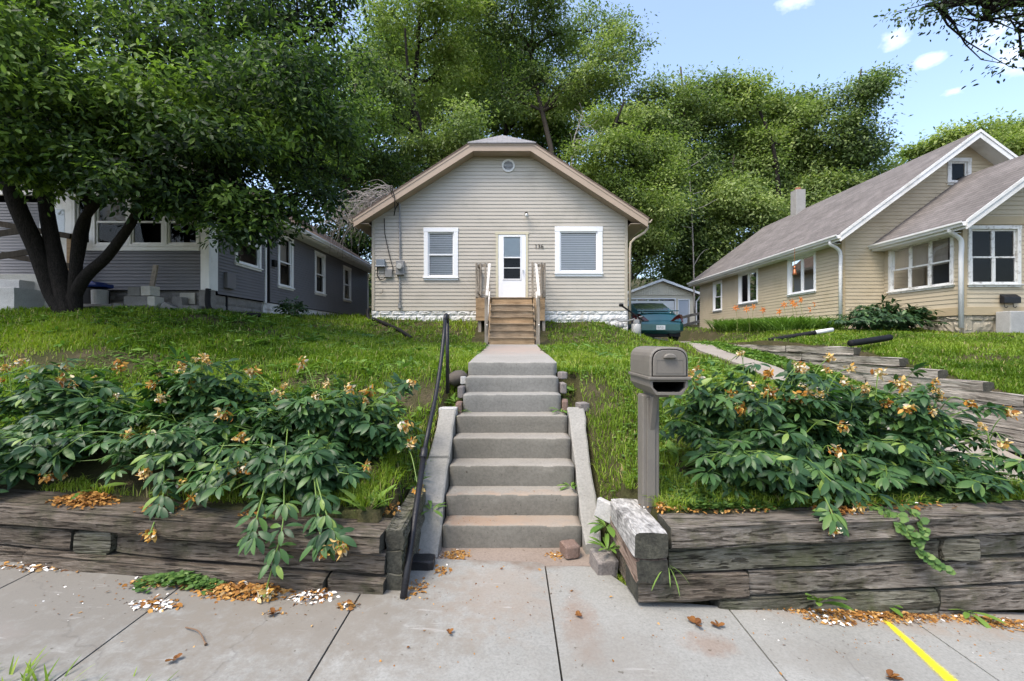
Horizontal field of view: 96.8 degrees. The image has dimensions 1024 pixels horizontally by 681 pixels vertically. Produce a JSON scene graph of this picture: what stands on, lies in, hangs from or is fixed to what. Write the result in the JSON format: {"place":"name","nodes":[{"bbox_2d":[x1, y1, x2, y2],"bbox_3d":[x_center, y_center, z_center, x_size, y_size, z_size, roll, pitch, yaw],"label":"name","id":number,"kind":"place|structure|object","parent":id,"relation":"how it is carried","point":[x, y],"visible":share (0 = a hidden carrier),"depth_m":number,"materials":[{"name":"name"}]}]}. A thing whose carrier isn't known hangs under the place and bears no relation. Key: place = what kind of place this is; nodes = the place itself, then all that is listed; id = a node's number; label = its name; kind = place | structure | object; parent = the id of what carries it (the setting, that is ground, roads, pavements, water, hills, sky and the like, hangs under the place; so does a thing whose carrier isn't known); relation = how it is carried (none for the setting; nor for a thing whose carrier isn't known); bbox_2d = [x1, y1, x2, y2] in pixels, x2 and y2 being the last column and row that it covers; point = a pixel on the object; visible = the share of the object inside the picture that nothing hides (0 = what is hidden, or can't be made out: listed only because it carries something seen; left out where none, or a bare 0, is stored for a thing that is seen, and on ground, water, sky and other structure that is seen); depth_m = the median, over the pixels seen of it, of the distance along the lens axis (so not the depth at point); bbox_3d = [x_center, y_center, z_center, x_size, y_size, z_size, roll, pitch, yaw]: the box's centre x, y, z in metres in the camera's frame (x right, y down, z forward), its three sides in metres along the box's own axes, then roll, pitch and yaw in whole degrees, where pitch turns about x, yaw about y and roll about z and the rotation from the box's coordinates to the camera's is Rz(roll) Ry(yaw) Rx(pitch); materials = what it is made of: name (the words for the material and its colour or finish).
{"place":"outdoors","nodes":[
{"label":"outdoors","id":0,"kind":"place"},
{"bbox_2d":[0,648,177,680],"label":"verge grass","id":1,"kind":"structure","parent":0,"point":[29,670],"depth_m":2.33,"materials":[{"name":"plant"}]},
{"bbox_2d":[0,559,1023,680],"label":"pavement","id":2,"kind":"structure","parent":0,"point":[386,628],"depth_m":2.80,"materials":[{"name":"concrete"}]},
{"bbox_2d":[132,570,225,594],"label":"clover clump","id":3,"kind":"object","parent":2,"relation":"on","point":[189,579],"visible":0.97,"depth_m":3.19,"materials":[{"name":"green plant"}]},
{"bbox_2d":[411,553,434,570],"bbox_3d":[-0.740,1.769,3.622,0.240,0.091,0.148,0,0,-2],"label":"brick","id":4,"kind":"object","parent":2,"relation":"on","point":[423,562],"visible":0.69,"depth_m":3.56,"materials":[{"name":"brick"}]},
{"bbox_2d":[400,313,448,598],"bbox_3d":[-0.755,0.744,4.246,0.064,2.121,2.214,0,0,0],"label":"pipe handrail","id":5,"kind":"object","parent":2,"relation":"on","point":[414,521],"visible":1,"depth_m":3.84,"materials":[{"name":"metal"}]},
{"bbox_2d":[1,491,1023,674],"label":"fallen petals","id":6,"kind":"object","parent":2,"relation":"on","point":[94,497],"visible":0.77,"depth_m":3.23,"materials":[{"name":"plant"}]},
{"bbox_2d":[885,621,955,680],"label":"paint mark","id":7,"kind":"object","parent":2,"relation":"on","point":[937,668],"visible":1,"depth_m":2.83,"materials":[{"name":"yellow"}]},
{"bbox_2d":[948,609,1005,627],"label":"weed","id":8,"kind":"object","parent":2,"relation":"on","point":[981,620],"visible":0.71,"depth_m":3.27,"materials":[{"name":"green plant"}]},
{"bbox_2d":[0,274,1023,680],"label":"ground","id":9,"kind":"structure","parent":0,"point":[96,468],"depth_m":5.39,"materials":[{"name":"plant"}]},
{"bbox_2d":[0,274,48,310],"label":"entry steps","id":10,"kind":"structure","parent":9,"relation":"on","point":[17,290],"depth_m":8.62,"materials":[{"name":"concrete"}]},
{"bbox_2d":[0,221,72,269],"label":"wooden railing","id":11,"kind":"object","parent":9,"relation":"on","point":[18,254],"visible":0.28,"depth_m":9.10,"materials":[{"name":"grey wood"}]},
{"bbox_2d":[0,358,171,492],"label":"peony bush","id":12,"kind":"object","parent":9,"relation":"on","point":[63,405],"visible":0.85,"depth_m":3.97,"materials":[{"name":"green plant"}]},
{"bbox_2d":[83,281,113,308],"bbox_3d":[-8.600,-0.886,9.170,0.800,0.577,0.463,0,0,0],"label":"storage tub","id":13,"kind":"object","parent":9,"relation":"on","point":[90,287],"visible":0.34,"depth_m":8.99,"materials":[{"name":"blue plastic"}]},
{"bbox_2d":[91,289,108,308],"bbox_3d":[-8.170,-0.790,9.020,0.270,0.420,0.270,0,0,0],"label":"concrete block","id":14,"kind":"object","parent":9,"relation":"on","point":[98,296],"visible":0.79,"depth_m":8.92,"materials":[{"name":"concrete"}]},
{"bbox_2d":[10,344,288,542],"bbox_3d":[-2.874,0.740,4.189,1.995,1.412,1.822,0,0,13],"label":"peony bush","id":15,"kind":"object","parent":9,"relation":"on","point":[206,402],"visible":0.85,"depth_m":3.92,"materials":[{"name":"green plant"}]},
{"bbox_2d":[0,114,371,315],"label":"house","id":16,"kind":"structure","parent":9,"relation":"on","point":[315,272],"depth_m":9.96,"materials":[{"name":"paint"}]},
{"bbox_2d":[41,195,71,259],"bbox_3d":[-9.560,-2.050,9.562,0.680,2.000,0.076,0,0,0],"label":"door","id":17,"kind":"structure","parent":16,"relation":"in","point":[63,211],"depth_m":9.53,"materials":[{"name":"white paint"}]},
{"bbox_2d":[72,195,91,246],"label":"window","id":18,"kind":"structure","parent":16,"relation":"in","point":[77,209],"depth_m":9.54,"materials":[{"name":"white paint"}]},
{"bbox_2d":[92,195,127,246],"bbox_3d":[-8.406,-2.508,9.780,0.768,1.084,0.539,0,0,0],"label":"window","id":19,"kind":"structure","parent":16,"relation":"in","point":[103,232],"depth_m":9.68,"materials":[{"name":"white paint"}]},
{"bbox_2d":[128,195,164,246],"bbox_3d":[-7.651,-2.508,9.780,0.778,1.084,0.539,0,0,0],"label":"window","id":20,"kind":"structure","parent":16,"relation":"in","point":[144,234],"depth_m":9.77,"materials":[{"name":"white paint"}]},
{"bbox_2d":[164,211,200,246],"bbox_3d":[-6.906,-2.508,9.780,0.748,1.084,0.539,0,0,0],"label":"window","id":21,"kind":"structure","parent":16,"relation":"in","point":[173,237],"depth_m":9.67,"materials":[{"name":"white paint"}]},
{"bbox_2d":[204,288,260,317],"bbox_3d":[-5.833,-0.781,9.482,1.097,0.607,0.267,0,0,-10],"label":"drain pipe","id":22,"kind":"object","parent":16,"relation":"attached to","point":[207,300],"visible":0.57,"depth_m":9.43,"materials":[{"name":"black plastic"}]},
{"bbox_2d":[234,233,262,271],"bbox_3d":[-6.535,-2.350,10.885,0.570,1.260,1.120,0,0,0],"label":"window","id":23,"kind":"structure","parent":16,"relation":"in","point":[249,261],"depth_m":11.35,"materials":[{"name":"white paint"}]},
{"bbox_2d":[277,233,294,290],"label":"window","id":24,"kind":"structure","parent":16,"relation":"in","point":[285,254],"depth_m":13.00,"materials":[{"name":"white paint"}]},
{"bbox_2d":[314,250,326,296],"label":"window","id":25,"kind":"structure","parent":16,"relation":"in","point":[320,259],"depth_m":15.23,"materials":[{"name":"white paint"}]},
{"bbox_2d":[343,265,351,302],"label":"window","id":26,"kind":"structure","parent":16,"relation":"in","point":[346,270],"depth_m":17.67,"materials":[{"name":"white paint"}]},
{"bbox_2d":[0,0,410,312],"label":"broadleaf tree","id":27,"kind":"object","parent":9,"relation":"on","point":[222,146],"visible":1,"depth_m":7.09,"materials":[{"name":"green plant"}]},
{"bbox_2d":[0,486,425,596],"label":"retaining wall","id":28,"kind":"structure","parent":9,"relation":"on","point":[107,539],"depth_m":3.32,"materials":[{"name":"wood"}]},
{"bbox_2d":[339,484,395,510],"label":"weed","id":29,"kind":"object","parent":28,"relation":"on","point":[347,493],"visible":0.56,"depth_m":3.56,"materials":[{"name":"green plant"}]},
{"bbox_2d":[92,28,351,215],"bbox_3d":[-13.007,-7.632,21.226,11.020,13.725,7.783,0,0,-20],"label":"woodland tree","id":30,"kind":"object","parent":9,"relation":"on","point":[278,181],"visible":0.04,"depth_m":22.27,"materials":[{"name":"green plant"}]},
{"bbox_2d":[74,0,387,137],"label":"broadleaf tree","id":31,"kind":"object","parent":9,"relation":"on","point":[310,9],"visible":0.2,"depth_m":14.89,"materials":[{"name":"green plant"}]},
{"bbox_2d":[272,296,309,317],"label":"shrub","id":32,"kind":"object","parent":9,"relation":"on","point":[288,307],"visible":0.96,"depth_m":11.44,"materials":[{"name":"green plant"}]},
{"bbox_2d":[162,355,424,602],"bbox_3d":[-1.684,0.977,3.985,1.954,1.645,1.973,0,0,0],"label":"peony bush","id":33,"kind":"object","parent":9,"relation":"on","point":[321,464],"visible":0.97,"depth_m":3.65,"materials":[{"name":"green plant"}]},
{"bbox_2d":[301,72,430,278],"bbox_3d":[-7.750,-7.507,23.584,8.587,13.134,7.899,0,0,-29],"label":"woodland tree","id":34,"kind":"object","parent":9,"relation":"on","point":[384,165],"visible":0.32,"depth_m":22.94,"materials":[{"name":"green plant"}]},
{"bbox_2d":[366,308,412,338],"bbox_3d":[-3.562,-0.508,12.829,0.212,0.983,2.993,0,0,-38],"label":"drain pipe","id":35,"kind":"object","parent":9,"relation":"on","point":[399,330],"visible":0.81,"depth_m":12.74,"materials":[{"name":"black plastic"}]},
{"bbox_2d":[281,86,511,206],"bbox_3d":[-10.679,-11.572,37.310,23.540,18.058,13.373,0,0,0],"label":"woodland tree","id":36,"kind":"object","parent":9,"relation":"on","point":[435,122],"visible":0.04,"depth_m":36.21,"materials":[{"name":"green plant"}]},
{"bbox_2d":[335,28,504,191],"bbox_3d":[-5.828,-9.867,26.710,11.032,17.826,8.996,0,0,0],"label":"woodland tree","id":37,"kind":"object","parent":9,"relation":"on","point":[457,141],"visible":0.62,"depth_m":24.95,"materials":[{"name":"green plant"}]},
{"bbox_2d":[339,0,501,178],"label":"woodland tree","id":38,"kind":"object","parent":9,"relation":"on","point":[434,11],"visible":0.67,"depth_m":29.08,"materials":[{"name":"green plant"}]},
{"bbox_2d":[418,410,455,558],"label":"cheek wall","id":39,"kind":"structure","parent":9,"relation":"on","point":[437,470],"depth_m":4.33,"materials":[{"name":"concrete"}]},
{"bbox_2d":[449,370,467,385],"bbox_3d":[-0.692,0.479,5.820,0.266,0.206,0.288,0,0,0],"label":"stone","id":40,"kind":"object","parent":9,"relation":"on","point":[454,377],"visible":0.85,"depth_m":5.71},
{"bbox_2d":[327,5,623,136],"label":"woodland tree","id":41,"kind":"object","parent":9,"relation":"on","point":[519,54],"visible":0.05,"depth_m":42.56,"materials":[{"name":"green plant"}]},
{"bbox_2d":[349,135,651,330],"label":"house","id":42,"kind":"structure","parent":9,"relation":"on","point":[510,209],"depth_m":14.09,"materials":[{"name":"beige plastic"}]},
{"bbox_2d":[308,180,394,258],"bbox_3d":[-5.177,-3.890,14.437,3.096,2.478,1.866,0,0,0],"label":"dead vine","id":43,"kind":"object","parent":42,"relation":"hanging from","point":[368,199],"visible":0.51,"depth_m":14.19,"materials":[{"name":"plant"}]},
{"bbox_2d":[423,228,458,279],"bbox_3d":[-2.200,-2.675,14.315,1.110,1.630,0.570,0,0,0],"label":"window","id":44,"kind":"structure","parent":42,"relation":"in","point":[440,244],"depth_m":14.16,"materials":[{"name":"white plastic"}]},
{"bbox_2d":[498,235,525,296],"bbox_3d":[0.000,-2.275,14.167,0.840,2.050,0.265,0,0,0],"label":"door","id":45,"kind":"structure","parent":42,"relation":"in","point":[511,248],"depth_m":14.08,"materials":[{"name":"white paint"}]},
{"bbox_2d":[554,226,603,276],"bbox_3d":[2.065,-2.755,14.315,1.520,1.550,0.570,0,0,0],"label":"window","id":46,"kind":"structure","parent":42,"relation":"in","point":[578,249],"depth_m":14.16,"materials":[{"name":"white plastic"}]},
{"bbox_2d":[426,10,593,160],"bbox_3d":[0.629,-14.528,39.265,17.147,23.666,9.250,0,0,-29],"label":"woodland tree","id":47,"kind":"object","parent":9,"relation":"on","point":[531,131],"visible":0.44,"depth_m":38.56,"materials":[{"name":"green plant"}]},
{"bbox_2d":[475,262,545,344],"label":"wooden stairs","id":48,"kind":"structure","parent":9,"relation":"on","point":[511,320],"depth_m":12.54,"materials":[{"name":"wood"}]},
{"bbox_2d":[442,362,580,547],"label":"concrete steps","id":49,"kind":"structure","parent":9,"relation":"on","point":[511,440],"depth_m":4.47,"materials":[{"name":"concrete"}]},
{"bbox_2d":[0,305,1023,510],"bbox_3d":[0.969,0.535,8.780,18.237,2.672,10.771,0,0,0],"label":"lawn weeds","id":50,"kind":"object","parent":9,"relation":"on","point":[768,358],"visible":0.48,"depth_m":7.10,"materials":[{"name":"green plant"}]},
{"bbox_2d":[369,273,699,316],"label":"undergrowth","id":51,"kind":"object","parent":9,"relation":"on","point":[370,294],"visible":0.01,"depth_m":35.03,"materials":[{"name":"green plant"}]},
{"bbox_2d":[444,0,665,154],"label":"woodland tree","id":52,"kind":"object","parent":9,"relation":"on","point":[601,81],"visible":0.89,"depth_m":32.18,"materials":[{"name":"green plant"}]},
{"bbox_2d":[567,407,600,553],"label":"cheek wall","id":53,"kind":"structure","parent":9,"relation":"on","point":[577,434],"depth_m":4.42,"materials":[{"name":"concrete"}]},
{"bbox_2d":[589,516,614,537],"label":"weed","id":54,"kind":"object","parent":9,"relation":"on","point":[597,528],"visible":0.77,"depth_m":3.75,"materials":[{"name":"green plant"}]},
{"bbox_2d":[589,547,618,578],"bbox_3d":[0.735,1.799,3.660,0.170,0.181,0.206,0,9,-11],"label":"stone","id":55,"kind":"object","parent":9,"relation":"on","point":[604,562],"visible":0.73,"depth_m":3.58,"materials":[{"name":"grey stone"}]},
{"bbox_2d":[588,533,619,552],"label":"weed","id":56,"kind":"object","parent":9,"relation":"on","point":[605,540],"visible":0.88,"depth_m":3.69,"materials":[{"name":"green plant"}]},
{"bbox_2d":[609,316,642,335],"bbox_3d":[3.465,-0.322,13.772,1.018,0.843,0.464,0,0,0],"label":"gas meter","id":57,"kind":"object","parent":9,"relation":"on","point":[636,326],"visible":0.83,"depth_m":13.70,"materials":[{"name":"paint"}]},
{"bbox_2d":[553,96,705,236],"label":"woodland tree","id":58,"kind":"object","parent":9,"relation":"on","point":[654,182],"visible":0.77,"depth_m":22.89,"materials":[{"name":"green plant"}]},
{"bbox_2d":[518,92,740,258],"bbox_3d":[9.086,-12.462,41.988,24.526,20.447,12.445,0,0,0],"label":"woodland tree","id":59,"kind":"object","parent":9,"relation":"on","point":[545,145],"visible":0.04,"depth_m":39.39,"materials":[{"name":"green plant"}]},
{"bbox_2d":[628,346,690,512],"bbox_3d":[1.147,0.748,3.587,0.309,1.405,0.611,0,0,0],"label":"mailbox","id":60,"kind":"object","parent":9,"relation":"on","point":[655,372],"visible":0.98,"depth_m":3.55,"materials":[{"name":"beige plastic"}]},
{"bbox_2d":[653,350,685,375],"bbox_3d":[1.147,0.163,3.305,0.241,0.190,0.049,0,0,0],"label":"door","id":61,"kind":"structure","parent":60,"relation":"in","point":[665,362],"depth_m":3.31,"materials":[{"name":"beige plastic"}]},
{"bbox_2d":[628,278,699,323],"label":"garage","id":62,"kind":"structure","parent":9,"relation":"on","point":[680,295],"depth_m":30.67,"materials":[{"name":"grey"}]},
{"bbox_2d":[679,300,687,323],"bbox_3d":[11.585,-1.735,30.725,0.650,1.970,0.050,0,0,0],"label":"door","id":63,"kind":"structure","parent":62,"relation":"in","point":[683,304],"depth_m":30.70,"materials":[{"name":"grey paint"}]},
{"bbox_2d":[623,185,727,288],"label":"woodland tree","id":64,"kind":"object","parent":9,"relation":"on","point":[649,249],"visible":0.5,"depth_m":30.52,"materials":[{"name":"green plant"}]},
{"bbox_2d":[588,61,764,300],"bbox_3d":[12.636,-11.015,33.839,13.560,19.734,9.417,0,0,-36],"label":"woodland tree","id":65,"kind":"object","parent":9,"relation":"on","point":[690,96],"visible":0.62,"depth_m":32.29,"materials":[{"name":"green plant"}]},
{"bbox_2d":[659,440,704,471],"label":"weed","id":66,"kind":"object","parent":9,"relation":"on","point":[673,447],"visible":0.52,"depth_m":4.20,"materials":[{"name":"green plant"}]},
{"bbox_2d":[641,229,732,318],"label":"woodland tree","id":67,"kind":"object","parent":9,"relation":"on","point":[685,279],"visible":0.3,"depth_m":32.85,"materials":[{"name":"green plant"}]},
{"bbox_2d":[671,152,716,312],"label":"bare sapling","id":68,"kind":"object","parent":9,"relation":"on","point":[693,247],"visible":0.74,"depth_m":29.98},
{"bbox_2d":[664,144,813,289],"bbox_3d":[16.265,-7.837,32.521,11.306,13.636,9.279,0,0,0],"label":"woodland tree","id":69,"kind":"object","parent":9,"relation":"on","point":[756,198],"visible":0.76,"depth_m":31.34,"materials":[{"name":"green plant"}]},
{"bbox_2d":[685,56,816,213],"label":"woodland tree","id":70,"kind":"object","parent":9,"relation":"on","point":[766,135],"visible":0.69,"depth_m":33.99,"materials":[{"name":"green plant"}]},
{"bbox_2d":[701,297,849,332],"bbox_3d":[8.719,-0.878,14.885,3.750,1.415,5.801,0,0,0],"label":"daylily bed","id":71,"kind":"object","parent":9,"relation":"on","point":[793,323],"visible":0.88,"depth_m":13.44,"materials":[{"name":"green plant"}]},
{"bbox_2d":[659,350,896,536],"bbox_3d":[2.144,0.728,3.981,1.949,1.294,1.698,0,0,0],"label":"peony bush","id":72,"kind":"object","parent":9,"relation":"on","point":[730,456],"visible":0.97,"depth_m":3.73,"materials":[{"name":"green plant"}]},
{"bbox_2d":[768,330,816,340],"bbox_3d":[6.752,-0.097,10.989,1.121,0.299,0.146,0,0,3],"label":"drain pipe","id":73,"kind":"object","parent":9,"relation":"on","point":[814,332],"visible":0.72,"depth_m":10.95,"materials":[{"name":"black plastic"}]},
{"bbox_2d":[741,74,852,189],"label":"woodland tree","id":74,"kind":"object","parent":9,"relation":"on","point":[809,114],"visible":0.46,"depth_m":35.59,"materials":[{"name":"green plant"}]},
{"bbox_2d":[737,139,889,227],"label":"woodland tree","id":75,"kind":"object","parent":9,"relation":"on","point":[818,188],"visible":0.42,"depth_m":34.06,"materials":[{"name":"green plant"}]},
{"bbox_2d":[610,498,1023,613],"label":"retaining wall","id":76,"kind":"structure","parent":9,"relation":"on","point":[782,559],"depth_m":3.29,"materials":[{"name":"wood"}]},
{"bbox_2d":[594,497,610,523],"bbox_3d":[0.801,1.462,3.920,0.163,0.175,0.050,15,9,38],"label":"stone","id":77,"kind":"object","parent":76,"relation":"on","point":[602,510],"visible":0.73,"depth_m":3.91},
{"bbox_2d":[862,496,955,574],"bbox_3d":[2.842,1.445,3.391,0.348,0.458,0.625,0,0,-36],"label":"trailing vine","id":78,"kind":"object","parent":76,"relation":"attached to","point":[921,536],"visible":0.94,"depth_m":3.27,"materials":[{"name":"green plant"}]},
{"bbox_2d":[805,593,852,609],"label":"weed","id":79,"kind":"object","parent":9,"relation":"on","point":[833,602],"visible":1,"depth_m":3.16,"materials":[{"name":"green plant"}]},
{"bbox_2d":[723,360,943,489],"bbox_3d":[2.822,0.712,4.255,1.640,1.074,1.484,0,0,0],"label":"peony bush","id":80,"kind":"object","parent":9,"relation":"on","point":[880,446],"visible":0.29,"depth_m":3.91,"materials":[{"name":"green plant"}]},
{"bbox_2d":[661,463,1011,511],"bbox_3d":[2.584,1.559,3.848,2.751,0.954,0.844,0,0,-4],"label":"ground cover","id":81,"kind":"object","parent":9,"relation":"on","point":[935,495],"visible":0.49,"depth_m":3.63,"materials":[{"name":"green plant"}]},
{"bbox_2d":[687,129,1023,332],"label":"house","id":82,"kind":"structure","parent":9,"relation":"on","point":[940,229],"depth_m":13.06,"materials":[{"name":"beige paint"}]},
{"bbox_2d":[713,280,721,311],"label":"window","id":83,"kind":"structure","parent":82,"relation":"in","point":[717,286],"depth_m":21.06,"materials":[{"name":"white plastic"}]},
{"bbox_2d":[737,268,757,305],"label":"window","id":84,"kind":"structure","parent":82,"relation":"in","point":[747,281],"depth_m":18.27,"materials":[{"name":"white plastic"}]},
{"bbox_2d":[786,251,816,296],"bbox_3d":[9.505,-2.160,14.925,0.150,1.320,1.500,0,0,0],"label":"window","id":85,"kind":"structure","parent":82,"relation":"in","point":[804,282],"depth_m":14.89,"materials":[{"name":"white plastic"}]},
{"bbox_2d":[886,231,973,294],"bbox_3d":[10.935,-1.980,11.975,0.570,1.360,1.960,0,0,0],"label":"window","id":86,"kind":"structure","parent":82,"relation":"in","point":[922,266],"depth_m":12.09,"materials":[{"name":"white paint"}]},
{"bbox_2d":[947,158,971,184],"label":"window","id":87,"kind":"structure","parent":82,"relation":"in","point":[957,168],"depth_m":13.08,"materials":[{"name":"white paint"}]},
{"bbox_2d":[948,225,1023,286],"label":"window","id":88,"kind":"structure","parent":82,"relation":"in","point":[997,248],"depth_m":10.98,"materials":[{"name":"white paint"}]},
{"bbox_2d":[1000,294,1020,307],"bbox_3d":[11.760,-0.930,10.735,0.400,0.333,0.110,0,0,0],"label":"wall mailbox","id":89,"kind":"object","parent":82,"relation":"attached to","point":[1010,298],"depth_m":10.68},
{"bbox_2d":[794,55,916,196],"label":"woodland tree","id":90,"kind":"object","parent":9,"relation":"on","point":[864,93],"visible":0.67,"depth_m":34.25,"materials":[{"name":"green plant"}]},
{"bbox_2d":[735,345,1023,454],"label":"retaining wall","id":91,"kind":"structure","parent":9,"relation":"on","point":[979,393],"depth_m":6.53,"materials":[{"name":"wood"}]},
{"bbox_2d":[847,334,893,345],"bbox_3d":[6.573,-0.005,8.306,1.304,0.222,0.158,0,0,-25],"label":"drain pipe","id":92,"kind":"object","parent":91,"relation":"on","point":[870,340],"visible":1,"depth_m":8.18,"materials":[{"name":"black plastic"}]},
{"bbox_2d":[828,294,949,330],"bbox_3d":[9.503,-0.680,11.589,2.722,1.028,1.675,0,0,0],"label":"shrub","id":93,"kind":"object","parent":9,"relation":"on","point":[888,316],"visible":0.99,"depth_m":11.32,"materials":[{"name":"green plant"}]},
{"bbox_2d":[816,362,1023,503],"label":"peony bush","id":94,"kind":"object","parent":9,"relation":"on","point":[921,424],"visible":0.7,"depth_m":3.83,"materials":[{"name":"green plant"}]},
{"bbox_2d":[873,0,1023,89],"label":"street tree","id":95,"kind":"object","parent":9,"relation":"on","point":[989,8],"visible":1,"depth_m":7.03,"materials":[{"name":"green plant"}]},
{"bbox_2d":[885,107,1023,163],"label":"woodland tree","id":96,"kind":"object","parent":9,"relation":"on","point":[1009,134],"visible":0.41,"depth_m":42.44,"materials":[{"name":"green plant"}]},
{"bbox_2d":[996,311,1023,332],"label":"porch step","id":97,"kind":"object","parent":9,"relation":"on","point":[1009,321],"visible":0.55,"depth_m":10.46,"materials":[{"name":"concrete"}]},
{"bbox_2d":[470,344,556,372],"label":"path","id":98,"kind":"structure","parent":0,"point":[512,353],"depth_m":7.26,"materials":[{"name":"concrete"}]},
{"bbox_2d":[437,544,590,572],"bbox_3d":[0.000,1.883,3.875,1.320,0.135,0.350,0,0,0],"label":"pavement apron","id":99,"kind":"object","parent":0,"point":[519,554],"visible":0.34,"depth_m":3.86,"materials":[{"name":"concrete"}]},
{"bbox_2d":[560,539,579,558],"bbox_3d":[0.490,1.764,3.860,0.130,0.106,0.157,0,0,-14],"label":"brick","id":100,"kind":"object","parent":99,"relation":"on","point":[569,548],"visible":1,"depth_m":3.80,"materials":[{"name":"brick"}]},
{"bbox_2d":[25,0,1023,277],"label":"sky","id":101,"kind":"structure","parent":0,"point":[809,39],"materials":[{"name":"blue"}]},
{"bbox_2d":[653,337,1023,482],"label":"driveway","id":102,"kind":"structure","parent":0,"point":[709,349],"depth_m":9.04,"materials":[{"name":"concrete"}]},
{"bbox_2d":[628,303,682,340],"bbox_3d":[4.970,-0.682,17.511,2.080,1.455,4.528,0,0,0],"label":"parked car","id":103,"kind":"object","parent":102,"relation":"on","point":[661,319],"visible":0.67,"depth_m":15.41,"materials":[{"name":"teal paint"}]},
{"bbox_3d":[-7.420,-0.571,9.000,0.480,0.206,0.225,0,0,-2],"label":"concrete block","id":104,"kind":"object","parent":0,"visible":0},
{"bbox_2d":[124,296,146,305],"bbox_3d":[-7.380,-0.775,9.020,0.460,0.195,0.224,0,0,1],"label":"concrete block","id":105,"kind":"object","parent":104,"relation":"on","point":[136,300],"depth_m":8.91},
{"bbox_2d":[141,286,159,295],"bbox_3d":[-7.170,-0.974,9.020,0.240,0.195,0.205,0,0,14],"label":"concrete block","id":106,"kind":"object","parent":105,"relation":"on","point":[150,291],"depth_m":8.94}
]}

